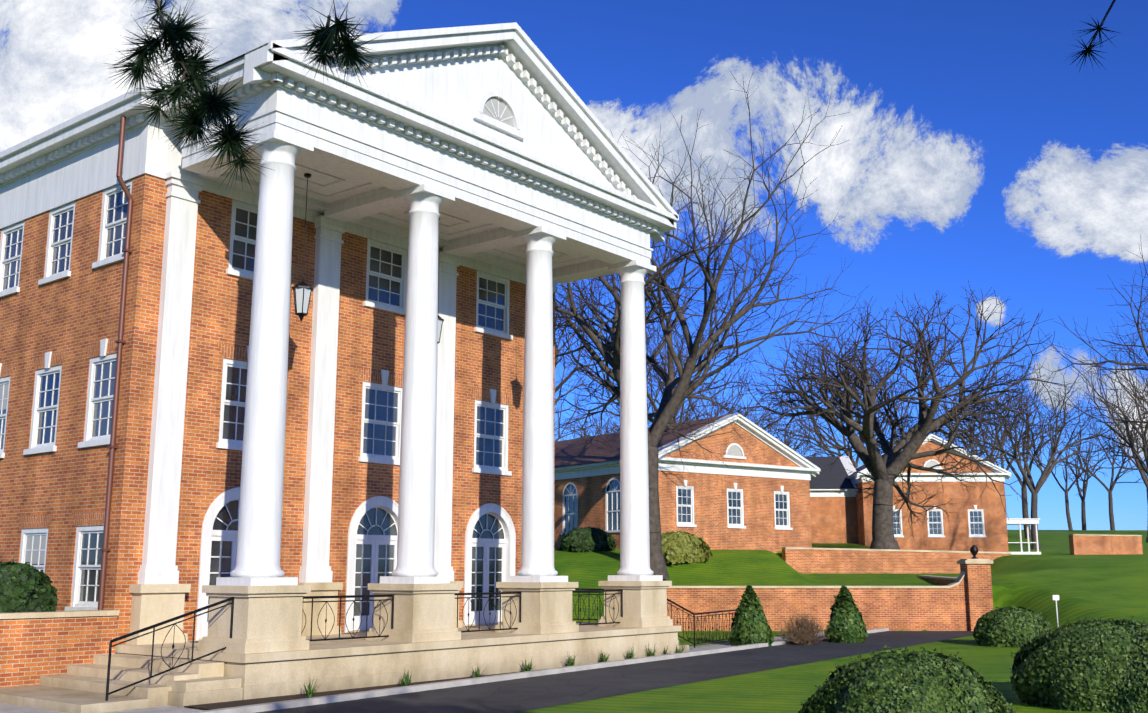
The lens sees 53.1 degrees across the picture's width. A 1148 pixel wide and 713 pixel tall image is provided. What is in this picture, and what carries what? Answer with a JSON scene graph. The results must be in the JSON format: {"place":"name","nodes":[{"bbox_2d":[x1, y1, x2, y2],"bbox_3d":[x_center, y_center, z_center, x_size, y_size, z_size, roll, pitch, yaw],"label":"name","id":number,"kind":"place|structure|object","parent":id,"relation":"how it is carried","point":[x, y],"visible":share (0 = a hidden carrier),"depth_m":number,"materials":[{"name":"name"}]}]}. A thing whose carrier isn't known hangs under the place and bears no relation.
{"place":"outdoors","nodes":[
{"label":"outdoors","id":0,"kind":"place"},
{"bbox_2d":[0,0,1147,529],"label":"sky","id":1,"kind":"structure","parent":0,"point":[973,153],"materials":[{"name":"blue"}]},
{"bbox_2d":[100,0,1118,193],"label":"pine bough","id":2,"kind":"object","parent":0,"point":[209,102],"visible":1,"depth_m":3.85,"materials":[{"name":"green plant"}]},
{"bbox_2d":[256,631,972,712],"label":"road","id":3,"kind":"structure","parent":0,"point":[522,694],"depth_m":19.51,"materials":[{"name":"grey asphalt"}]},
{"bbox_2d":[191,530,1147,712],"bbox_3d":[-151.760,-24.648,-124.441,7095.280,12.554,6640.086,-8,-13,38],"label":"lawn","id":4,"kind":"structure","parent":0,"point":[1109,587],"depth_m":35.36,"materials":[{"name":"green plant"}]},
{"bbox_2d":[0,615,117,687],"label":"brick retaining wall","id":5,"kind":"structure","parent":4,"relation":"on","point":[32,650],"depth_m":17.62,"materials":[{"name":"brick"}]},
{"bbox_2d":[0,610,118,618],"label":"wall coping","id":6,"kind":"object","parent":5,"relation":"on","point":[21,615],"visible":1,"depth_m":17.78,"materials":[{"name":"beige stone"}]},
{"bbox_2d":[0,174,554,653],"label":"brick hall","id":7,"kind":"object","parent":4,"relation":"on","point":[68,324],"visible":0.5,"depth_m":21.13,"materials":[{"name":"brick"}]},
{"bbox_2d":[98,116,132,609],"bbox_3d":[-7.815,0.421,19.383,0.120,9.360,0.363,-8,-13,38],"label":"downpipe","id":8,"kind":"object","parent":7,"relation":"attached to","point":[120,342],"visible":0.94,"depth_m":19.48,"materials":[{"name":"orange metal"}]},
{"bbox_2d":[144,43,266,88],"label":"hall roof","id":9,"kind":"structure","parent":7,"relation":"on","point":[231,60],"depth_m":18.74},
{"bbox_2d":[0,97,513,621],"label":"window panes","id":10,"kind":"structure","parent":7,"relation":"in","point":[490,447],"depth_m":22.85,"materials":[{"name":"white glass"}]},
{"bbox_2d":[0,22,678,640],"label":"trim","id":11,"kind":"structure","parent":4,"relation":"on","point":[420,162],"depth_m":21.65,"materials":[{"name":"white paint"}]},
{"bbox_2d":[0,581,688,712],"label":"stone porch base","id":12,"kind":"object","parent":4,"relation":"on","point":[270,650],"visible":0.88,"depth_m":18.80,"materials":[{"name":"beige stone"}]},
{"bbox_2d":[186,669,541,709],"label":"planting bed soil","id":13,"kind":"structure","parent":4,"relation":"on","point":[218,705],"depth_m":16.66,"materials":[{"name":"brown soil"}]},
{"bbox_2d":[300,642,685,697],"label":"bed plants","id":14,"kind":"object","parent":13,"relation":"on","point":[405,681],"visible":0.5,"depth_m":20.77,"materials":[{"name":"green plant"}]},
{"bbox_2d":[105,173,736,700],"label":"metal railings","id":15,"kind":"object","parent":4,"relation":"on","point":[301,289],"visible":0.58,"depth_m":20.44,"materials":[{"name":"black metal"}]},
{"bbox_2d":[0,628,888,712],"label":"pavement kerb","id":16,"kind":"structure","parent":4,"relation":"on","point":[691,651],"depth_m":17.85,"materials":[{"name":"concrete"}]},
{"bbox_2d":[559,526,616,552],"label":"shrub","id":17,"kind":"object","parent":4,"relation":"on","point":[586,539],"visible":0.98,"depth_m":43.37,"materials":[{"name":"green plant"}]},
{"bbox_2d":[555,284,648,415],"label":"tree","id":18,"kind":"object","parent":4,"relation":"on","point":[568,376],"depth_m":56.57,"materials":[{"name":"brown plant"}]},
{"bbox_2d":[559,288,743,423],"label":"tree","id":19,"kind":"object","parent":4,"relation":"on","point":[674,418],"visible":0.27,"depth_m":65.04,"materials":[{"name":"brown plant"}]},
{"bbox_2d":[596,327,769,431],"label":"tree","id":20,"kind":"object","parent":4,"relation":"on","point":[690,402],"visible":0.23,"depth_m":95.23,"materials":[{"name":"brown plant"}]},
{"bbox_2d":[554,422,811,552],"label":"hall","id":21,"kind":"structure","parent":4,"relation":"on","point":[759,532],"depth_m":47.58,"materials":[{"name":"brick"}]},
{"bbox_2d":[555,416,723,482],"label":"hall roof","id":22,"kind":"structure","parent":21,"relation":"on","point":[566,452],"depth_m":50.28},
{"bbox_2d":[555,413,820,534],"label":"building trim","id":23,"kind":"structure","parent":21,"relation":"attached to","point":[806,469],"depth_m":47.56,"materials":[{"name":"white paint"}]},
{"bbox_2d":[661,530,712,563],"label":"yellow shrub","id":24,"kind":"object","parent":4,"relation":"on","point":[678,547],"visible":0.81,"depth_m":42.27,"materials":[{"name":"yellow plant"}]},
{"bbox_2d":[555,69,873,578],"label":"tree","id":25,"kind":"object","parent":4,"relation":"on","point":[674,396],"visible":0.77,"depth_m":40.33,"materials":[{"name":"brown plant"}]},
{"bbox_2d":[728,585,774,645],"bbox_3d":[4.415,6.526,28.714,1.217,1.593,1.156,-8,-13,38],"label":"arborvitae","id":26,"kind":"object","parent":4,"relation":"on","point":[749,624],"visible":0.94,"depth_m":28.39,"materials":[{"name":"green plant"}]},
{"bbox_2d":[555,365,957,456],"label":"woods","id":27,"kind":"object","parent":4,"relation":"on","point":[756,422],"visible":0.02,"depth_m":143.44,"materials":[{"name":"brown plant"}]},
{"bbox_2d":[775,607,831,644],"bbox_3d":[5.809,6.848,29.223,1.490,0.944,1.956,-8,-13,38],"label":"dry shrub","id":28,"kind":"object","parent":4,"relation":"on","point":[804,632],"visible":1,"depth_m":29.04,"materials":[{"name":"brown plant"}]},
{"bbox_2d":[667,588,951,630],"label":"brick retaining wall","id":29,"kind":"structure","parent":4,"relation":"on","point":[910,609],"depth_m":35.75,"materials":[{"name":"brick"}]},
{"bbox_2d":[669,586,949,587],"bbox_3d":[6.606,7.234,36.039,10.200,0.070,0.420,0,-11,1],"label":"wall coping","id":30,"kind":"object","parent":29,"relation":"on","point":[810,586],"visible":0.81,"depth_m":35.82,"materials":[{"name":"beige stone"}]},
{"bbox_2d":[810,497,857,543],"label":"brick wall","id":31,"kind":"structure","parent":4,"relation":"on","point":[833,519],"depth_m":70.56,"materials":[{"name":"brick"}]},
{"bbox_2d":[804,457,855,488],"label":"roof","id":32,"kind":"structure","parent":31,"relation":"on","point":[834,477],"depth_m":72.18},
{"bbox_2d":[810,456,856,496],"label":"white trim","id":33,"kind":"structure","parent":31,"relation":"attached to","point":[846,462],"depth_m":70.81,"materials":[{"name":"white paint"}]},
{"bbox_2d":[824,585,868,642],"bbox_3d":[7.162,6.802,30.125,1.156,1.578,1.208,-8,-13,38],"label":"arborvitae","id":34,"kind":"object","parent":4,"relation":"on","point":[846,622],"visible":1,"depth_m":29.84,"materials":[{"name":"green plant"}]},
{"bbox_2d":[763,329,947,467],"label":"tree","id":35,"kind":"object","parent":4,"relation":"on","point":[833,446],"visible":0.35,"depth_m":94.40,"materials":[{"name":"brown plant"}]},
{"bbox_2d":[782,549,1010,573],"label":"brick garden wall","id":36,"kind":"structure","parent":4,"relation":"on","point":[806,561],"depth_m":48.10,"materials":[{"name":"brick"}]},
{"bbox_2d":[781,547,1011,553],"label":"wall cap","id":37,"kind":"object","parent":36,"relation":"on","point":[891,550],"visible":0.85,"depth_m":48.32,"materials":[{"name":"beige concrete"}]},
{"bbox_2d":[721,281,1080,549],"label":"tree","id":38,"kind":"object","parent":4,"relation":"on","point":[889,466],"visible":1,"depth_m":52.11,"materials":[{"name":"brown plant"}]},
{"bbox_2d":[798,645,1017,712],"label":"boxwood","id":39,"kind":"object","parent":4,"relation":"on","point":[899,681],"visible":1,"depth_m":11.72,"materials":[{"name":"green plant"}]},
{"bbox_2d":[855,441,1008,551],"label":"house front","id":40,"kind":"structure","parent":4,"relation":"on","point":[956,523],"depth_m":68.86,"materials":[{"name":"brick"}]},
{"bbox_2d":[847,434,1010,536],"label":"house trim","id":41,"kind":"structure","parent":40,"relation":"attached to","point":[1002,473],"depth_m":69.11,"materials":[{"name":"white paint"}]},
{"bbox_2d":[921,577,954,585],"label":"brick garden wall","id":42,"kind":"structure","parent":4,"relation":"on","point":[942,582],"depth_m":39.45,"materials":[{"name":"orange brick"}]},
{"bbox_2d":[917,575,956,580],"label":"wall coping","id":43,"kind":"object","parent":42,"relation":"on","point":[939,577],"visible":0.77,"depth_m":40.24,"materials":[{"name":"beige concrete"}]},
{"bbox_2d":[959,575,968,630],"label":"brick garden wall","id":44,"kind":"structure","parent":42,"relation":"attached to","point":[963,606],"depth_m":35.70,"materials":[{"name":"brick"}]},
{"bbox_2d":[955,571,965,583],"bbox_3d":[12.126,6.940,36.020,0.240,0.400,0.420,0,-11,1],"label":"wall coping","id":45,"kind":"object","parent":44,"relation":"on","point":[961,576],"visible":0.8,"depth_m":35.94,"materials":[{"name":"beige concrete"}]},
{"bbox_2d":[949,585,961,630],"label":"brick garden wall","id":46,"kind":"structure","parent":4,"relation":"on","point":[955,609],"depth_m":35.68,"materials":[{"name":"brick"}]},
{"bbox_2d":[946,582,958,587],"bbox_3d":[11.856,7.162,35.982,0.300,0.190,0.420,0,-11,1],"label":"wall coping","id":47,"kind":"object","parent":46,"relation":"on","point":[953,584],"visible":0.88,"depth_m":35.78,"materials":[{"name":"beige stone"}]},
{"bbox_2d":[767,355,1147,538],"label":"woods","id":48,"kind":"object","parent":4,"relation":"on","point":[1065,490],"visible":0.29,"depth_m":162.45,"materials":[{"name":"brown plant"}]},
{"bbox_2d":[960,564,992,630],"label":"brick pillar","id":49,"kind":"structure","parent":4,"relation":"on","point":[979,590],"depth_m":35.60,"materials":[{"name":"orange brick"}]},
{"bbox_2d":[957,559,992,563],"bbox_3d":[12.606,6.443,36.106,0.860,0.150,0.860,0,-11,1],"label":"pillar cap","id":50,"kind":"object","parent":49,"relation":"on","point":[975,561],"visible":0.93,"depth_m":35.69,"materials":[{"name":"beige stone"}]},
{"bbox_2d":[970,545,977,558],"bbox_3d":[12.606,6.153,36.160,0.260,0.440,0.260,-8,-13,38],"label":"finial","id":51,"kind":"object","parent":50,"relation":"on","point":[974,550],"visible":0.94,"depth_m":36.08,"materials":[{"name":"black metal"}]},
{"bbox_2d":[973,605,1053,647],"bbox_3d":[11.009,6.758,28.783,2.052,1.092,2.082,-8,-13,38],"label":"boxwood","id":52,"kind":"object","parent":4,"relation":"on","point":[1013,627],"visible":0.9,"depth_m":28.13,"materials":[{"name":"green plant"}]},
{"bbox_2d":[1006,518,1040,553],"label":"house porch","id":53,"kind":"object","parent":4,"relation":"on","point":[1021,521],"visible":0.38,"depth_m":69.80,"materials":[{"name":"white paint"}]},
{"bbox_2d":[943,356,1135,548],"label":"tree","id":54,"kind":"object","parent":4,"relation":"on","point":[1033,488],"visible":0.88,"depth_m":85.29,"materials":[{"name":"brown plant"}]},
{"bbox_2d":[1052,595,1058,626],"bbox_3d":[13.351,7.088,31.734,0.181,0.970,0.035,-1,-11,6],"label":"sign post","id":55,"kind":"object","parent":4,"relation":"on","point":[1055,597],"visible":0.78,"depth_m":31.79,"materials":[{"name":"white metal"}]},
{"bbox_2d":[1008,615,1147,712],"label":"boxwood","id":56,"kind":"object","parent":4,"relation":"on","point":[1098,665],"visible":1,"depth_m":15.44,"materials":[{"name":"green plant"}]},
{"bbox_2d":[1034,235,1147,442],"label":"tree","id":57,"kind":"object","parent":4,"relation":"on","point":[1144,346],"visible":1,"depth_m":48.28,"materials":[{"name":"brown plant"}]},
{"bbox_2d":[1049,335,1147,476],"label":"tree","id":58,"kind":"object","parent":4,"relation":"on","point":[1144,445],"visible":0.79,"depth_m":84.73,"materials":[{"name":"brown plant"}]},
{"bbox_2d":[1069,535,1142,554],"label":"brick wall","id":59,"kind":"structure","parent":4,"relation":"on","point":[1093,545],"depth_m":69.07,"materials":[{"name":"brick"}]},
{"bbox_2d":[1068,534,1141,535],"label":"wall cap","id":60,"kind":"object","parent":59,"relation":"on","point":[1102,535],"visible":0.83,"depth_m":68.99,"materials":[{"name":"beige concrete"}]},
{"bbox_2d":[1082,356,1147,542],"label":"tree","id":61,"kind":"object","parent":4,"relation":"on","point":[1137,464],"visible":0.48,"depth_m":103.76,"materials":[{"name":"brown plant"}]},
{"bbox_2d":[847,454,883,476],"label":"house roof","id":62,"kind":"structure","parent":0,"point":[862,467],"depth_m":73.29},
{"label":"lawn","id":63,"kind":"structure","parent":0,"visible":0},
{"bbox_2d":[0,558,58,612],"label":"yew bush","id":64,"kind":"object","parent":63,"relation":"on","point":[25,587],"visible":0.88,"depth_m":17.81,"materials":[{"name":"green plant"}]}
]}

